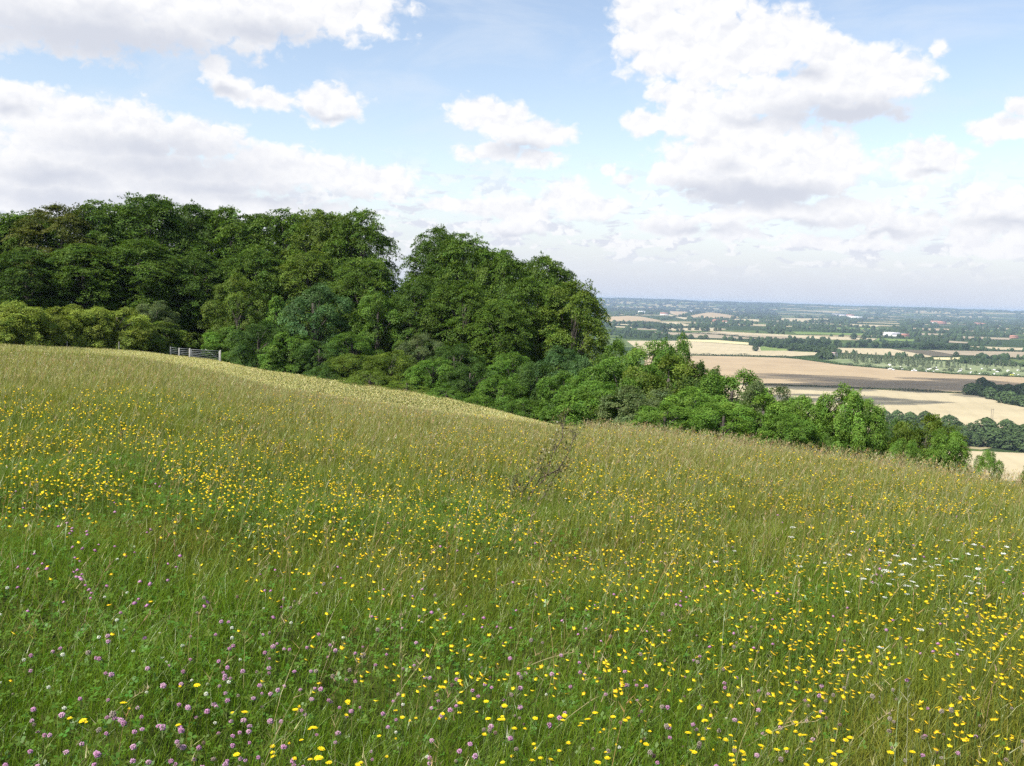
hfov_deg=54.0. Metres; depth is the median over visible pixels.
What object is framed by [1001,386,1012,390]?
field tree
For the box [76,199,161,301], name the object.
beech tree
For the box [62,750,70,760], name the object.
clover flower
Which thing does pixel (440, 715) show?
clover flower
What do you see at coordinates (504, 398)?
hawthorn bush
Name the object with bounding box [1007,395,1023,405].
field tree
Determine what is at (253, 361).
bramble bush
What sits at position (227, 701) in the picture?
clover flower
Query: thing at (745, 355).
hedge
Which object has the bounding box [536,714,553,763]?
yellow flower
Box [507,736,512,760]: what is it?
clover flower
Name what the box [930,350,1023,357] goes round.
field
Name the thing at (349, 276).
beech tree
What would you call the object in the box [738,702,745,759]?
yellow flower
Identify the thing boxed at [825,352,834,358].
field tree
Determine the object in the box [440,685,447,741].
yellow flower
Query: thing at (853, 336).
field tree
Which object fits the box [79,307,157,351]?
hawthorn bush
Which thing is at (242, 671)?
clover flower
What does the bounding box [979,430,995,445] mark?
field tree
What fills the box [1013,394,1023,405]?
field tree
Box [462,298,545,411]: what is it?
beech tree
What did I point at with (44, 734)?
clover flower
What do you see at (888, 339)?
field
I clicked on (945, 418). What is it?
field tree
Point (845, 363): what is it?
hedge
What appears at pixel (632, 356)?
young tree
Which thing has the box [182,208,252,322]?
beech tree
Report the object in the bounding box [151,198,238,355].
beech tree
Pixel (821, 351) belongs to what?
field tree
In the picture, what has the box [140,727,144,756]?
clover flower
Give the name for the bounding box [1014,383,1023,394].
field tree
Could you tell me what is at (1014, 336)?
house
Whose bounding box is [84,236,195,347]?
beech tree
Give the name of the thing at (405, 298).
beech tree
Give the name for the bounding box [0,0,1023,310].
sky
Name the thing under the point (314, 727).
yellow flower
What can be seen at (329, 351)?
hawthorn bush
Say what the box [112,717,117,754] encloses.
clover flower
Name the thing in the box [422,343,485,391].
young tree
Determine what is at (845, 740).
yellow flower
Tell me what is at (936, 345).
field tree
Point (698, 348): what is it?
field
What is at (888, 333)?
farm building
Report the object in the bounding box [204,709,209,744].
clover flower
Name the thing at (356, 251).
beech tree
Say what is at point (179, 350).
side gate
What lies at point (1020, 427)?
field tree
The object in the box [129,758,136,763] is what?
clover flower
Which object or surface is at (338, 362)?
hawthorn bush
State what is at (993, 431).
field tree
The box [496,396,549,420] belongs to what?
bramble bush
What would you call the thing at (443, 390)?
bramble bush
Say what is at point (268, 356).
hawthorn bush
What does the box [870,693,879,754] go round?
seed head
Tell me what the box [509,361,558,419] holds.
hawthorn bush
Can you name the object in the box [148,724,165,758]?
clover flower
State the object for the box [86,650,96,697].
seed head
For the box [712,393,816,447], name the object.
hawthorn bush
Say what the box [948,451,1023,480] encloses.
field
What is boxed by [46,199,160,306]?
beech tree
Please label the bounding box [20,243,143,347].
beech tree
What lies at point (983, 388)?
field tree
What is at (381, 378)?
bramble bush
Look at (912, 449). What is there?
hawthorn bush
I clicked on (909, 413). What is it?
field tree
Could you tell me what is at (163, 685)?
clover flower
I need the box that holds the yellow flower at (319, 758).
[316,756,322,764]
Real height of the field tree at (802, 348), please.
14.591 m
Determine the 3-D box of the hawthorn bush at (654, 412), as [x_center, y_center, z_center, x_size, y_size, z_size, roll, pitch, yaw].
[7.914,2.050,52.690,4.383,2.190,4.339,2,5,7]
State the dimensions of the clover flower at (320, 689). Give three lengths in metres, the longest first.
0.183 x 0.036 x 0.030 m
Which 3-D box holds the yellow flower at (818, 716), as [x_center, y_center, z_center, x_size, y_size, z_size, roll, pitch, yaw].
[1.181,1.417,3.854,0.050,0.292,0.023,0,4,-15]
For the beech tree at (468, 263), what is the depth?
119.97 m
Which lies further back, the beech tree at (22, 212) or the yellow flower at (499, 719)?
the beech tree at (22, 212)
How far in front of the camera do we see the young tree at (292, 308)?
99.81 m
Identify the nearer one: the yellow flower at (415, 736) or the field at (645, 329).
the yellow flower at (415, 736)
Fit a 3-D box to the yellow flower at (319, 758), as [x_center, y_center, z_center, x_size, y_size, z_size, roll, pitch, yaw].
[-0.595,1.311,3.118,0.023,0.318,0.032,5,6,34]
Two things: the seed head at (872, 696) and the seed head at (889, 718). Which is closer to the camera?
the seed head at (889, 718)
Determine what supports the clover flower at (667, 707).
on the ground at (790, 311)
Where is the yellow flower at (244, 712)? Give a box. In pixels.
[238,710,247,764]
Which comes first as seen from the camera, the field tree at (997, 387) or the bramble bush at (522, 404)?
the bramble bush at (522, 404)
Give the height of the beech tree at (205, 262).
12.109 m
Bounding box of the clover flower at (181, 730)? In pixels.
[177,727,184,758]
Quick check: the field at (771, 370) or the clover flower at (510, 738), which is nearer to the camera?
the clover flower at (510, 738)
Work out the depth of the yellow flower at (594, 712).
4.01 m
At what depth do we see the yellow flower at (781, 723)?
3.73 m
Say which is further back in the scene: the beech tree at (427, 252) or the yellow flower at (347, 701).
the beech tree at (427, 252)
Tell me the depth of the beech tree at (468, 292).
99.71 m
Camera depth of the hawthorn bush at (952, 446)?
42.21 m
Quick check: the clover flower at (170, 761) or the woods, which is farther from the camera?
the woods
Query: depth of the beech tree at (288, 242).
132.15 m
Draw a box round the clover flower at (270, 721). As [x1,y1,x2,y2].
[267,718,273,749]
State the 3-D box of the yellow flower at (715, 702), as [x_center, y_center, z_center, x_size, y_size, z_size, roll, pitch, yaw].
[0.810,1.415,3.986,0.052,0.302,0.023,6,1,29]
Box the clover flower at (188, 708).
[182,706,191,737]
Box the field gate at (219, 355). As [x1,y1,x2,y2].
[189,348,220,360]
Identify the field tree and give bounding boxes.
[753,340,760,346]
[786,344,795,350]
[796,345,805,350]
[806,345,812,350]
[817,349,823,358]
[822,349,830,358]
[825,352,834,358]
[850,333,857,339]
[860,342,867,346]
[872,341,879,347]
[882,342,889,347]
[883,410,891,421]
[887,409,903,422]
[902,411,917,420]
[905,413,919,419]
[907,419,923,426]
[913,410,932,425]
[918,343,926,348]
[925,342,935,348]
[933,342,940,348]
[939,343,946,348]
[940,414,962,426]
[952,424,971,444]
[958,357,965,363]
[960,343,969,349]
[961,382,977,394]
[964,430,981,444]
[965,422,975,430]
[968,433,982,446]
[972,384,981,395]
[972,417,999,435]
[975,377,987,386]
[978,385,996,396]
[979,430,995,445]
[980,427,1009,447]
[983,386,996,399]
[992,384,1001,391]
[995,390,1011,402]
[996,418,1016,434]
[998,435,1020,449]
[1000,384,1016,392]
[1000,390,1015,403]
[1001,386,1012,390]
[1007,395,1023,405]
[1008,431,1023,451]
[1011,424,1023,436]
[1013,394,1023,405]
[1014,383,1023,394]
[1016,395,1023,406]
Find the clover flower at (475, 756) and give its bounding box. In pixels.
[471,753,477,763]
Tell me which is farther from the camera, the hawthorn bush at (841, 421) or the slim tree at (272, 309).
the slim tree at (272, 309)
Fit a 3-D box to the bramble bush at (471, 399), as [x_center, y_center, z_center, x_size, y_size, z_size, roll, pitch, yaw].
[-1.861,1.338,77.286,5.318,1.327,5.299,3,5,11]
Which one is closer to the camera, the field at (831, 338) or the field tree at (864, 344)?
the field tree at (864, 344)
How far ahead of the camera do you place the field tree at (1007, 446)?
808.93 m
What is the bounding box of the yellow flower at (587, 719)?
[585,718,591,765]
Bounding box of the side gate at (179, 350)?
[170,347,188,355]
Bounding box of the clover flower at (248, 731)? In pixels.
[245,729,251,758]
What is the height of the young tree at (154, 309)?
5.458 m
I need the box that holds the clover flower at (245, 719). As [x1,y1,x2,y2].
[239,718,246,745]
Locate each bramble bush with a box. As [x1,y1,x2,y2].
[231,353,265,368]
[251,355,296,372]
[301,361,353,380]
[336,369,404,387]
[380,379,432,392]
[422,387,474,401]
[459,391,505,410]
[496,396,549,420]
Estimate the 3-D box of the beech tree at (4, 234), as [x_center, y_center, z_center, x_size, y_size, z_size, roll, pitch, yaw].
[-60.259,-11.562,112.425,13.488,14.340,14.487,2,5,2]
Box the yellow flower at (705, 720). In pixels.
[702,719,711,764]
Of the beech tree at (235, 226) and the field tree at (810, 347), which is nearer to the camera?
the beech tree at (235, 226)
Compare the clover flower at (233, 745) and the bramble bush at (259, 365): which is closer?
the clover flower at (233, 745)
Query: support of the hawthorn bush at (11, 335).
on the ground at (790, 311)
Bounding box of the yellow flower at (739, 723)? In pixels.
[727,721,742,765]
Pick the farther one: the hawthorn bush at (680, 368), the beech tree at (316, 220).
the beech tree at (316, 220)
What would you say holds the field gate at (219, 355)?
on the ground at (790, 311)
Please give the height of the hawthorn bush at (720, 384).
6.078 m
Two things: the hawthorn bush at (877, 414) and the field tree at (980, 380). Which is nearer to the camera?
the hawthorn bush at (877, 414)
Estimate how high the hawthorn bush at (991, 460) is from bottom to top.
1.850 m
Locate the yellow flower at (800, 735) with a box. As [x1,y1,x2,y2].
[798,734,801,764]
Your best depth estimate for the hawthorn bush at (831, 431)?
48.92 m
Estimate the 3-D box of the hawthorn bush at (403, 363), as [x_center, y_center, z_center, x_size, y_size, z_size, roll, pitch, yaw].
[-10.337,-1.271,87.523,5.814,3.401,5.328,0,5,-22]
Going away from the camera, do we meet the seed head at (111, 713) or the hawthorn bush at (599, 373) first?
the seed head at (111, 713)
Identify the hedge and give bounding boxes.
[611,321,690,327]
[614,324,671,330]
[620,330,804,339]
[661,312,700,320]
[682,353,795,357]
[740,383,964,393]
[795,357,1022,376]
[927,348,1023,351]
[955,355,1023,358]
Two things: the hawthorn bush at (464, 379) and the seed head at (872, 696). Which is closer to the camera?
the seed head at (872, 696)
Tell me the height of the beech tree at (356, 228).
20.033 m
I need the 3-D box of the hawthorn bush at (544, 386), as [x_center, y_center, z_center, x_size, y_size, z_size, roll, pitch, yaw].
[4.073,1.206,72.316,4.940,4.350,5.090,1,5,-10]
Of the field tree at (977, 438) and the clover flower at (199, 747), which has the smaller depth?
the clover flower at (199, 747)
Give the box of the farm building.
[883,332,898,335]
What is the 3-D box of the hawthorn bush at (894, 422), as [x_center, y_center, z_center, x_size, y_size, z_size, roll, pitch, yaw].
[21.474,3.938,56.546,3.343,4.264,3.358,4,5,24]
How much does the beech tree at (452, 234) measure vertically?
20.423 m
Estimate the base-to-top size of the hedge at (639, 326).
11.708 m
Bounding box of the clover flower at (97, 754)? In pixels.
[93,751,101,761]
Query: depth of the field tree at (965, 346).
2811.25 m
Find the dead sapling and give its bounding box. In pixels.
[498,404,591,508]
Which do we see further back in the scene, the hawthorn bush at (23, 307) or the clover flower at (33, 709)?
the hawthorn bush at (23, 307)
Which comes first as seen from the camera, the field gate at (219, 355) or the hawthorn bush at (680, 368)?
the hawthorn bush at (680, 368)
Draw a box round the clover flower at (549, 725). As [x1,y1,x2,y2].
[546,722,552,760]
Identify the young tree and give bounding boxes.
[129,300,183,354]
[199,273,271,357]
[273,281,354,372]
[324,331,378,378]
[348,289,410,374]
[392,331,445,382]
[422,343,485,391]
[483,350,539,409]
[522,345,584,423]
[591,336,639,380]
[612,340,674,388]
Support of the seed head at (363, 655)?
on the ground at (790, 311)
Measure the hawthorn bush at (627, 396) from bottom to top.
3.414 m
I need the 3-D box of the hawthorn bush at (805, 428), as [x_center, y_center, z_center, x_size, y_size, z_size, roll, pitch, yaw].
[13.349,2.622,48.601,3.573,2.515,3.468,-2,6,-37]
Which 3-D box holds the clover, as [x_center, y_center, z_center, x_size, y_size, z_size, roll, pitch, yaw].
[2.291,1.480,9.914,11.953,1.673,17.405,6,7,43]
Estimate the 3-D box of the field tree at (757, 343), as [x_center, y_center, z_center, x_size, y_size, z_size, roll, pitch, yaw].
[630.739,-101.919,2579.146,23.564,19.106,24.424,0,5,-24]
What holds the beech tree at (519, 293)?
on the ground at (790, 311)
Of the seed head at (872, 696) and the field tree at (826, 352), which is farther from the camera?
the field tree at (826, 352)
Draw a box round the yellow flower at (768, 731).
[766,729,771,761]
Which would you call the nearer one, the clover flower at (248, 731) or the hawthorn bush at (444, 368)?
the clover flower at (248, 731)
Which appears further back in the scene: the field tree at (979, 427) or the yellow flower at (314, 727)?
the field tree at (979, 427)
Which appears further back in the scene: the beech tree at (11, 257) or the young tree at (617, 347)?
the beech tree at (11, 257)
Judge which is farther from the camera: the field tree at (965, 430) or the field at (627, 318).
the field at (627, 318)
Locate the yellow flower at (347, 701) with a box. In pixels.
[345,699,351,753]
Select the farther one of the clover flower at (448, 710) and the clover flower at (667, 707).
the clover flower at (667, 707)
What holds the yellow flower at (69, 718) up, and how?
on the ground at (790, 311)
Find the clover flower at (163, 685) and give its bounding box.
[158,682,166,722]
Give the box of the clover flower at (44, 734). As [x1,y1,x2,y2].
[41,733,52,762]
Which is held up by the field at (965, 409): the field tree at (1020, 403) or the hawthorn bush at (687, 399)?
the field tree at (1020, 403)
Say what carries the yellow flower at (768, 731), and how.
on the ground at (790, 311)
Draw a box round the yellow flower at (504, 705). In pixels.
[502,704,507,763]
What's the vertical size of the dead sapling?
1.252 m
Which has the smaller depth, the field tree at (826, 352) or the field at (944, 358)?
the field tree at (826, 352)
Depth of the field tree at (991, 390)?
1261.02 m
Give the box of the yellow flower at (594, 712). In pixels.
[592,711,597,747]
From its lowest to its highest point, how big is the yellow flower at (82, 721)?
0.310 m
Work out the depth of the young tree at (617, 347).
87.21 m
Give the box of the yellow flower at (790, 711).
[788,710,792,746]
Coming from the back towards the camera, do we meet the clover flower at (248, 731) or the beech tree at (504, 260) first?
the beech tree at (504, 260)
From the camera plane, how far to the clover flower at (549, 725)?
3.85 m
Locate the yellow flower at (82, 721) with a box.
[79,718,85,765]
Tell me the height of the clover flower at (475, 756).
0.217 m
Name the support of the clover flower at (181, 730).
on the ground at (790, 311)
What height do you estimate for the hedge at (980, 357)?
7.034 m
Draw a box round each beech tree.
[0,212,56,324]
[0,224,34,326]
[0,247,89,334]
[1,202,106,342]
[8,210,60,284]
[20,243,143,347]
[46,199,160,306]
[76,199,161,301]
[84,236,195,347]
[92,192,201,346]
[130,197,206,303]
[144,248,240,353]
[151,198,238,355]
[180,205,275,356]
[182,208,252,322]
[211,243,304,344]
[222,213,290,319]
[226,207,329,339]
[263,214,326,284]
[264,249,347,369]
[275,209,370,329]
[310,215,385,371]
[313,254,408,367]
[318,206,406,351]
[373,274,458,373]
[396,224,472,357]
[412,278,505,382]
[415,231,473,341]
[421,232,508,364]
[458,246,517,336]
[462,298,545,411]
[463,249,537,387]
[490,276,573,377]
[499,256,538,316]
[513,252,580,351]
[528,278,614,396]
[533,267,596,360]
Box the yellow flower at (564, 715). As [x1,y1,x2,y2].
[550,713,566,763]
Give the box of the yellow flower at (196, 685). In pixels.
[193,683,200,731]
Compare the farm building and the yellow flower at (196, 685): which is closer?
the yellow flower at (196, 685)
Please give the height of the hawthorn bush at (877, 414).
3.978 m
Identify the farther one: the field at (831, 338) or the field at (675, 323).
the field at (675, 323)
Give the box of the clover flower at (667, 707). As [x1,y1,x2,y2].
[664,705,670,731]
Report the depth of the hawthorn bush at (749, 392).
62.09 m
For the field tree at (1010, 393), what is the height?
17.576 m
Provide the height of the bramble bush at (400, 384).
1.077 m
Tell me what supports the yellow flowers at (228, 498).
on the ground at (790, 311)
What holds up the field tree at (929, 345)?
on the ground at (790, 311)
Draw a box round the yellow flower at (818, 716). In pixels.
[816,715,823,759]
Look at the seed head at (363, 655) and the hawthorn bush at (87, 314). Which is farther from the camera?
the hawthorn bush at (87, 314)
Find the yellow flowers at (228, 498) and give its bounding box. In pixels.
[0,382,1023,765]
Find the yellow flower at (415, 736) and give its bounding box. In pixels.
[414,717,417,760]
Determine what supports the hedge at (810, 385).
on the ground at (790, 311)
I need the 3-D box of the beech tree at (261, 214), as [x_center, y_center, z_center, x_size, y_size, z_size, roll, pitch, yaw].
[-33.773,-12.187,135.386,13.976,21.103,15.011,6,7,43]
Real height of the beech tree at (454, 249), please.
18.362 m
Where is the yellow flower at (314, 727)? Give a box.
[306,726,316,763]
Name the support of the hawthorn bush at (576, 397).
on the ground at (790, 311)
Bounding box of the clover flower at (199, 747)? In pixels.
[196,745,201,757]
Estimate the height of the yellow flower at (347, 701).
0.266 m
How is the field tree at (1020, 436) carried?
on the ground at (790, 311)
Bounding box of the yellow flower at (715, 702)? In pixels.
[714,701,719,760]
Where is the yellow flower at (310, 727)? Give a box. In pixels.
[301,726,312,761]
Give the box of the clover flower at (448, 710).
[446,708,452,737]
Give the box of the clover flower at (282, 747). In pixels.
[279,744,287,765]
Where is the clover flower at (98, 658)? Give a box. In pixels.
[96,656,108,688]
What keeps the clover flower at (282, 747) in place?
on the ground at (790, 311)
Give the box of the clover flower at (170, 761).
[166,759,173,765]
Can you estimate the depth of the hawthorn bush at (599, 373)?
71.42 m
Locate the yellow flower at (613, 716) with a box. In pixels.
[611,715,615,752]
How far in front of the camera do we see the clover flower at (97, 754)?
3.14 m
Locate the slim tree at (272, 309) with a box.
[260,293,288,353]
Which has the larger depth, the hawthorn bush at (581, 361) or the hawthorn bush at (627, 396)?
the hawthorn bush at (581, 361)
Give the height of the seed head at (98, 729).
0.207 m
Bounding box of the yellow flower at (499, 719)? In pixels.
[496,718,502,758]
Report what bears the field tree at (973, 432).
on the ground at (790, 311)
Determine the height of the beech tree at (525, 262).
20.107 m
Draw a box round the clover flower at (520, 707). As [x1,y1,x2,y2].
[517,705,522,729]
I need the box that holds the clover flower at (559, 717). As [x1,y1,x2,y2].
[554,715,562,751]
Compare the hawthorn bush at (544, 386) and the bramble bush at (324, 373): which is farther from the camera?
the bramble bush at (324, 373)
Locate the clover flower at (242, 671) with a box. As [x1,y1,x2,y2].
[240,669,249,714]
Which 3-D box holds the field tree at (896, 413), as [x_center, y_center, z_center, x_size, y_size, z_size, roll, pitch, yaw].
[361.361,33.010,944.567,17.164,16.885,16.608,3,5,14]
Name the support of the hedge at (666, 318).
on the ground at (790, 311)
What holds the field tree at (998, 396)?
on the field at (965, 409)
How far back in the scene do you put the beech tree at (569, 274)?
110.07 m
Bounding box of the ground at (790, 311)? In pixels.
[0,289,1023,765]
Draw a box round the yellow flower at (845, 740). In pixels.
[837,738,848,764]
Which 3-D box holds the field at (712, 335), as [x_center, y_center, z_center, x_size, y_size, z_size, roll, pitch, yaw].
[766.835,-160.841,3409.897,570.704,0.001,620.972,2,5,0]
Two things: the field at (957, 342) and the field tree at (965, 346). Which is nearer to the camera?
the field tree at (965, 346)
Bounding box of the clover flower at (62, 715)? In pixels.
[57,712,64,750]
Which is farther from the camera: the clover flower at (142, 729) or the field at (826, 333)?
the field at (826, 333)
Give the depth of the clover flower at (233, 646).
4.54 m
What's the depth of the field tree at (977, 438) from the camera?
821.00 m
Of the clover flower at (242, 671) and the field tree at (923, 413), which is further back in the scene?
the field tree at (923, 413)
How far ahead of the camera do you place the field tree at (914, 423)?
865.52 m
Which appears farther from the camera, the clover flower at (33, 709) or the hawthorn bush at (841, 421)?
the hawthorn bush at (841, 421)
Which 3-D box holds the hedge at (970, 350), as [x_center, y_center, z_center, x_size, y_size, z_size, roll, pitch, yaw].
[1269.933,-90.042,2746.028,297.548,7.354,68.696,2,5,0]
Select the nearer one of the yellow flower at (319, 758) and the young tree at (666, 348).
the yellow flower at (319, 758)
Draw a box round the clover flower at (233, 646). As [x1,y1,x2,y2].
[230,644,235,669]
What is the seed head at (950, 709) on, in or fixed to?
on the ground at (790, 311)
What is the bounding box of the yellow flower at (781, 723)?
[779,722,792,763]
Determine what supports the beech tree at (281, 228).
on the ground at (790, 311)
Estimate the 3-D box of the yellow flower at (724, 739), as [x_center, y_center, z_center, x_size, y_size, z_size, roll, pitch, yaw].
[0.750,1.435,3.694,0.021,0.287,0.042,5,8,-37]
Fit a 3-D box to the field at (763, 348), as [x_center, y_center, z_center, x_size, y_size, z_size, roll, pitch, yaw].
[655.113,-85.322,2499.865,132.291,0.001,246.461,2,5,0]
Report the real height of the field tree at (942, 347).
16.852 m
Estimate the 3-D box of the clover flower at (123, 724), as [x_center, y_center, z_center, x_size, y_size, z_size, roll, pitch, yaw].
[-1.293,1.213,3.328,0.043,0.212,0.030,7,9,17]
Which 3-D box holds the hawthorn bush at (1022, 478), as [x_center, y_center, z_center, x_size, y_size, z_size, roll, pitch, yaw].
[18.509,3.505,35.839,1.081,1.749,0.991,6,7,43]
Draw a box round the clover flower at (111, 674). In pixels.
[108,672,123,716]
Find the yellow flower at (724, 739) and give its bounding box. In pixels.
[716,737,727,763]
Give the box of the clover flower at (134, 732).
[130,730,137,759]
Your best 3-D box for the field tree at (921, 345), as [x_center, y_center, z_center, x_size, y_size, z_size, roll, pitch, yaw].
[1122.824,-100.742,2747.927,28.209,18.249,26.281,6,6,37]
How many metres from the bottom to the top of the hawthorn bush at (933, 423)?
3.564 m
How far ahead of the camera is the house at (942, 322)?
7233.70 m
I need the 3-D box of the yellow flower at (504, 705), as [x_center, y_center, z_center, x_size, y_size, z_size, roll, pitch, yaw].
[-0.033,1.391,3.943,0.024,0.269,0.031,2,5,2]
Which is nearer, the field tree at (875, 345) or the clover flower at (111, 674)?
the clover flower at (111, 674)
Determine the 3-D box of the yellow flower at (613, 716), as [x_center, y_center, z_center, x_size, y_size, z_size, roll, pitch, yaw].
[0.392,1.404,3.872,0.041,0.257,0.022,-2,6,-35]
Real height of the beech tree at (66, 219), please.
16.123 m
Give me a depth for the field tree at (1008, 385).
1343.74 m
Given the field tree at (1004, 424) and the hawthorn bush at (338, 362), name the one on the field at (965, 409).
the field tree at (1004, 424)
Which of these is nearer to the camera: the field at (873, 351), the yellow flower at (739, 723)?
the yellow flower at (739, 723)
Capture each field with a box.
[606,316,660,321]
[628,341,816,355]
[637,328,656,329]
[644,356,1023,391]
[660,322,688,325]
[666,328,723,330]
[668,332,805,338]
[670,311,686,315]
[681,339,748,344]
[687,312,738,317]
[720,332,875,340]
[725,385,1023,429]
[760,346,787,350]
[781,318,827,320]
[794,332,862,334]
[825,358,1023,375]
[839,348,930,356]
[875,338,913,340]
[895,349,950,355]
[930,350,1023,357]
[933,357,959,359]
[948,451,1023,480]
[949,341,967,342]
[963,336,1010,339]
[971,346,1022,349]
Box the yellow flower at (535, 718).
[532,716,537,765]
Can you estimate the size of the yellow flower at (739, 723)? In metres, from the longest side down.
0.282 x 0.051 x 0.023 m
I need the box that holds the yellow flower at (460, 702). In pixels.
[456,701,462,763]
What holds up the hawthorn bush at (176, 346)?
on the ground at (790, 311)
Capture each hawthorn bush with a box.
[0,300,62,346]
[0,304,41,344]
[27,306,92,347]
[45,303,123,348]
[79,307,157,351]
[118,318,188,353]
[139,329,183,354]
[180,318,227,356]
[198,325,265,360]
[221,352,234,361]
[225,319,294,368]
[254,331,321,374]
[290,339,346,377]
[320,353,387,381]
[361,349,423,385]
[398,356,460,393]
[434,363,501,399]
[472,375,537,414]
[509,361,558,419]
[535,369,595,423]
[548,380,635,428]
[549,353,615,424]
[577,355,662,422]
[594,384,677,429]
[618,353,710,426]
[623,400,702,435]
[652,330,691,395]
[655,385,730,436]
[676,359,727,416]
[682,402,766,444]
[689,366,773,422]
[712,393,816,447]
[737,378,790,422]
[752,412,824,455]
[760,394,836,443]
[798,412,853,456]
[815,381,878,459]
[833,397,890,464]
[870,416,918,452]
[884,413,969,473]
[884,437,927,471]
[920,427,974,475]
[972,449,1004,481]
[1017,465,1023,484]
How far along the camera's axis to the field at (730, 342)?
2837.27 m
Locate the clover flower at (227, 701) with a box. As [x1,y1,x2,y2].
[224,698,230,738]
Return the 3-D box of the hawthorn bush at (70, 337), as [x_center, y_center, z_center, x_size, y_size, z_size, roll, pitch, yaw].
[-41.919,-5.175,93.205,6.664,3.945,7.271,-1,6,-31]
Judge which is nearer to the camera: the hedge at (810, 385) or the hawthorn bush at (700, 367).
the hawthorn bush at (700, 367)
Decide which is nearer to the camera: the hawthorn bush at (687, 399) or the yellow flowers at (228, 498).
the yellow flowers at (228, 498)
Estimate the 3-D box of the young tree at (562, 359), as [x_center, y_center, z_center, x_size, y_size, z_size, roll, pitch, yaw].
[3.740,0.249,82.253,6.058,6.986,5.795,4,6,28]
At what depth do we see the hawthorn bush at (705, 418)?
50.44 m
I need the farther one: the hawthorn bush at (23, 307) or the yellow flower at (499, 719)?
the hawthorn bush at (23, 307)
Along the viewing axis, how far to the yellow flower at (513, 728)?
3.56 m
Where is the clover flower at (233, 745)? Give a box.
[228,743,235,756]
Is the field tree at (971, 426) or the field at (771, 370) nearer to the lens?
the field tree at (971, 426)
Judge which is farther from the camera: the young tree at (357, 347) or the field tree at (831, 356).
the field tree at (831, 356)
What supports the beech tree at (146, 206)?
on the ground at (790, 311)
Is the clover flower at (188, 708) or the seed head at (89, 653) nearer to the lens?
the clover flower at (188, 708)
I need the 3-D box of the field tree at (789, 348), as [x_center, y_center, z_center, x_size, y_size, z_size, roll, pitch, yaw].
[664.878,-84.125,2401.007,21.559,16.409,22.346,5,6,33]
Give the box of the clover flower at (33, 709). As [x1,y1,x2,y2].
[30,707,36,735]
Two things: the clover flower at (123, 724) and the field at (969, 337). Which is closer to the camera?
the clover flower at (123, 724)
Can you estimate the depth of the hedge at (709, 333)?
3425.06 m
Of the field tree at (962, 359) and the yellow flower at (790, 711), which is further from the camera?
the field tree at (962, 359)
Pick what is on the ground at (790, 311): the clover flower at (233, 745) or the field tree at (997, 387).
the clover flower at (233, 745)
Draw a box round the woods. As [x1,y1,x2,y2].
[589,297,1023,359]
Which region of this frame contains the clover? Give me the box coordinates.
[0,452,1023,765]
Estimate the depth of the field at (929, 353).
2517.27 m
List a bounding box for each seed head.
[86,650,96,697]
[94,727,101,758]
[107,711,115,765]
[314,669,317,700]
[359,652,365,701]
[376,627,379,669]
[529,638,532,688]
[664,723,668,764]
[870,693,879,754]
[873,729,891,764]
[876,716,891,765]
[948,707,955,754]
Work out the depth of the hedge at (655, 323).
4806.20 m
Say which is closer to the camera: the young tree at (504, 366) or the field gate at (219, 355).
the young tree at (504, 366)
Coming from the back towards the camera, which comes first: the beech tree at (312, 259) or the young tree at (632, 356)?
the beech tree at (312, 259)
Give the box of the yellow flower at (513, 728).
[512,727,516,760]
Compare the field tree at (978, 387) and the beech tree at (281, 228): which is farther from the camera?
the field tree at (978, 387)
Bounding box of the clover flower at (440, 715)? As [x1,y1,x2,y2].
[438,714,443,734]
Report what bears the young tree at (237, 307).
on the ground at (790, 311)
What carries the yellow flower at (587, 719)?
on the ground at (790, 311)
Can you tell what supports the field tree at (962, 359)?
on the ground at (790, 311)
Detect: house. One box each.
[937,321,946,324]
[1009,335,1018,338]
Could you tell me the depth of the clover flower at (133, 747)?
3.29 m
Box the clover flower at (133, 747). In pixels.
[129,744,136,765]
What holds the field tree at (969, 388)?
on the field at (965, 409)
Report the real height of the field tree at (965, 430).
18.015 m
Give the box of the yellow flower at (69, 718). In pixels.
[67,716,72,764]
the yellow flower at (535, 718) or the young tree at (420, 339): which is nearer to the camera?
the yellow flower at (535, 718)
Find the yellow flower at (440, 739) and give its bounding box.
[438,717,440,760]
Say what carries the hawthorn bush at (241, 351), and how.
on the ground at (790, 311)
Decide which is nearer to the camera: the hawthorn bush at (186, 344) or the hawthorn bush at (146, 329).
the hawthorn bush at (146, 329)
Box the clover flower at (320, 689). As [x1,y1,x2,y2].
[317,687,329,721]
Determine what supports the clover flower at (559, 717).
on the ground at (790, 311)
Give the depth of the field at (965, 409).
1186.29 m
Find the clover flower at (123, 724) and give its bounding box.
[118,720,127,748]
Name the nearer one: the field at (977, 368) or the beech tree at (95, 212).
the beech tree at (95, 212)
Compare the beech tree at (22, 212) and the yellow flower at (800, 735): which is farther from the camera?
the beech tree at (22, 212)
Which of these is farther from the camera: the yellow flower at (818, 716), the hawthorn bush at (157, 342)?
the hawthorn bush at (157, 342)

